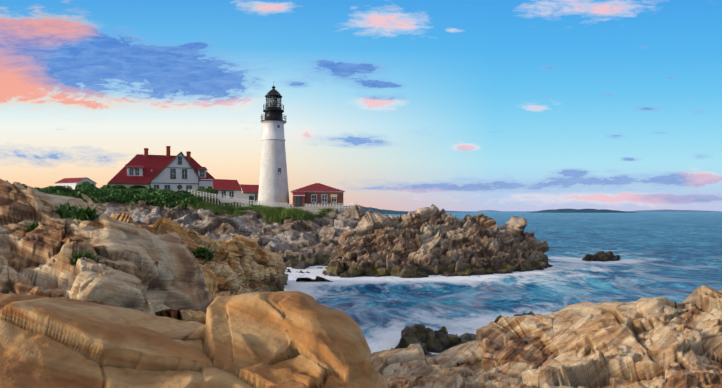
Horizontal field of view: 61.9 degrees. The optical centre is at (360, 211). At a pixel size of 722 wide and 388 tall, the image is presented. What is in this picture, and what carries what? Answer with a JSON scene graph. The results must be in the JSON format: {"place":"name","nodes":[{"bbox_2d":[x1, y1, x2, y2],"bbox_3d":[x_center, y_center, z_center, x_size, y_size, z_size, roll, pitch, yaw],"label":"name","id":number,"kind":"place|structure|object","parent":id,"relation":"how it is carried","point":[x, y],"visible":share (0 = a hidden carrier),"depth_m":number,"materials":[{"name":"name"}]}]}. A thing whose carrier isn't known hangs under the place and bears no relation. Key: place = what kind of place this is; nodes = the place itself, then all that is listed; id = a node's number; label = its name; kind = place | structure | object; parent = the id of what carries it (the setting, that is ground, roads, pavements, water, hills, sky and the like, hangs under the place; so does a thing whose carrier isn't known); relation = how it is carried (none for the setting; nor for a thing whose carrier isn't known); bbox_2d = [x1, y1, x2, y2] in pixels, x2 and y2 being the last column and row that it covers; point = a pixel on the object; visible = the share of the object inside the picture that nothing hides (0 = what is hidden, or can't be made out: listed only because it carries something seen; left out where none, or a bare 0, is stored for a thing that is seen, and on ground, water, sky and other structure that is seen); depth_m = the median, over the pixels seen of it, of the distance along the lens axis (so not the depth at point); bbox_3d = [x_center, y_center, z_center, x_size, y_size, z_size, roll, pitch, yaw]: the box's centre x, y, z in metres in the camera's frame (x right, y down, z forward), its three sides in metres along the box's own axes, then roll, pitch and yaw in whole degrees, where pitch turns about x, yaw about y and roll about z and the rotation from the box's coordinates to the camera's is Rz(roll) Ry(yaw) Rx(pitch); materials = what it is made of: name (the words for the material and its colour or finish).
{"place":"outdoors","nodes":[
{"label":"outdoors","id":0,"kind":"place"},
{"bbox_2d":[0,179,210,315],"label":"rock","id":1,"kind":"object","parent":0,"point":[142,269],"visible":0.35,"depth_m":10.11,"materials":[{"name":"beige stone"}]},
{"bbox_2d":[25,201,110,263],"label":"plants","id":2,"kind":"object","parent":1,"relation":"on","point":[73,212],"visible":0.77,"depth_m":10.79,"materials":[{"name":"green plant"}]},
{"bbox_2d":[0,291,387,387],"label":"rock","id":3,"kind":"object","parent":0,"point":[286,339],"visible":1,"depth_m":1.96,"materials":[{"name":"brown stone"}]},
{"bbox_2d":[81,194,388,281],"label":"rocky shore","id":4,"kind":"structure","parent":0,"point":[298,244],"depth_m":102.58,"materials":[{"name":"grey stone"}]},
{"bbox_2d":[55,177,97,188],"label":"shed","id":5,"kind":"structure","parent":4,"relation":"on","point":[72,182],"depth_m":170.98,"materials":[{"name":"paint"}]},
{"bbox_2d":[21,182,217,208],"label":"shrubs","id":6,"kind":"object","parent":4,"relation":"on","point":[107,193],"visible":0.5,"depth_m":112.14,"materials":[{"name":"green plant"}]},
{"bbox_2d":[107,146,214,191],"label":"keepers house","id":7,"kind":"structure","parent":4,"relation":"on","point":[180,171],"depth_m":134.87,"materials":[{"name":"white paint"}]},
{"bbox_2d":[213,179,241,204],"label":"connector wing","id":8,"kind":"structure","parent":4,"relation":"on","point":[226,187],"depth_m":127.47,"materials":[{"name":"red"}]},
{"bbox_2d":[239,184,258,206],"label":"outbuilding","id":9,"kind":"structure","parent":4,"relation":"on","point":[250,192],"depth_m":122.54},
{"bbox_2d":[173,193,335,223],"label":"grass","id":10,"kind":"structure","parent":4,"relation":"on","point":[278,214],"depth_m":106.79,"materials":[{"name":"green plant"}]},
{"bbox_2d":[188,189,356,208],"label":"picket fence","id":11,"kind":"object","parent":4,"relation":"on","point":[277,204],"visible":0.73,"depth_m":112.66,"materials":[{"name":"white paint"}]},
{"bbox_2d":[258,84,289,207],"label":"lighthouse tower","id":12,"kind":"structure","parent":4,"relation":"on","point":[273,183],"depth_m":115.69,"materials":[{"name":"white paint"}]},
{"bbox_2d":[291,183,344,206],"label":"brick building","id":13,"kind":"structure","parent":4,"relation":"on","point":[315,193],"depth_m":112.36,"materials":[{"name":"red brick"}]},
{"bbox_2d":[287,207,349,214],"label":"concrete apron","id":14,"kind":"object","parent":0,"point":[314,210],"depth_m":109.35,"materials":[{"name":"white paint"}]},
{"bbox_2d":[0,0,721,210],"label":"sky","id":15,"kind":"structure","parent":0,"point":[395,105],"materials":[{"name":"blue"}]},
{"bbox_2d":[344,205,407,213],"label":"shore hill","id":16,"kind":"structure","parent":0,"point":[383,211],"depth_m":1571.30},
{"bbox_2d":[412,210,476,212],"bbox_3d":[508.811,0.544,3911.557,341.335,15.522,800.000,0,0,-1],"label":"distant land","id":17,"kind":"structure","parent":0,"point":[455,212],"depth_m":3528.73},
{"bbox_2d":[474,210,502,211],"bbox_3d":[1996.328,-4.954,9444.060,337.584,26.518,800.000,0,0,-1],"label":"island land","id":18,"kind":"structure","parent":0,"point":[488,211],"depth_m":9198.81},
{"bbox_2d":[284,211,721,354],"bbox_3d":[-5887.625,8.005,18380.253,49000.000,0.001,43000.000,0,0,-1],"label":"sea","id":19,"kind":"structure","parent":0,"point":[674,256],"depth_m":69.45,"materials":[{"name":"blue liquid"}]},
{"bbox_2d":[110,212,287,324],"bbox_3d":[-10.659,4.823,40.666,10.737,9.504,59.545,0,0,-1],"label":"ledge rock","id":20,"kind":"object","parent":19,"relation":"on","point":[238,265],"visible":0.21,"depth_m":46.03,"materials":[{"name":"beige stone"}]},
{"bbox_2d":[192,245,217,259],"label":"ledge plants","id":21,"kind":"object","parent":20,"relation":"on","point":[204,253],"visible":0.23,"depth_m":43.46,"materials":[{"name":"green plant"}]},
{"bbox_2d":[390,323,475,356],"bbox_3d":[4.263,8.966,34.121,6.347,4.523,12.196,0,0,-1],"label":"shore rock","id":22,"kind":"object","parent":19,"relation":"on","point":[435,341],"visible":0.29,"depth_m":34.75,"materials":[{"name":"stone"}]},
{"bbox_2d":[322,204,552,277],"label":"outcrop rock","id":23,"kind":"object","parent":19,"relation":"on","point":[433,239],"visible":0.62,"depth_m":81.05,"materials":[{"name":"brown stone"}]},
{"bbox_2d":[494,311,534,322],"bbox_3d":[10.264,9.188,39.137,5.835,4.251,14.746,0,0,6],"label":"shore rock","id":24,"kind":"object","parent":19,"relation":"on","point":[497,319],"depth_m":42.52,"materials":[{"name":"grey stone"}]},
{"bbox_2d":[582,251,620,261],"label":"skerry rock","id":25,"kind":"object","parent":19,"relation":"on","point":[602,256],"visible":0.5,"depth_m":97.15,"materials":[{"name":"grey stone"}]},
{"bbox_2d":[371,285,721,387],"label":"foreground rock","id":26,"kind":"object","parent":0,"point":[660,342],"visible":0.81,"depth_m":7.23,"materials":[{"name":"beige stone"}]},
{"bbox_2d":[526,209,637,212],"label":"island land","id":27,"kind":"structure","parent":0,"point":[579,211],"depth_m":3072.04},
{"bbox_2d":[628,209,718,211],"bbox_3d":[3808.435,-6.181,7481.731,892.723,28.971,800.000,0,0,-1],"label":"island land","id":28,"kind":"structure","parent":0,"point":[666,210],"depth_m":7211.35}
]}

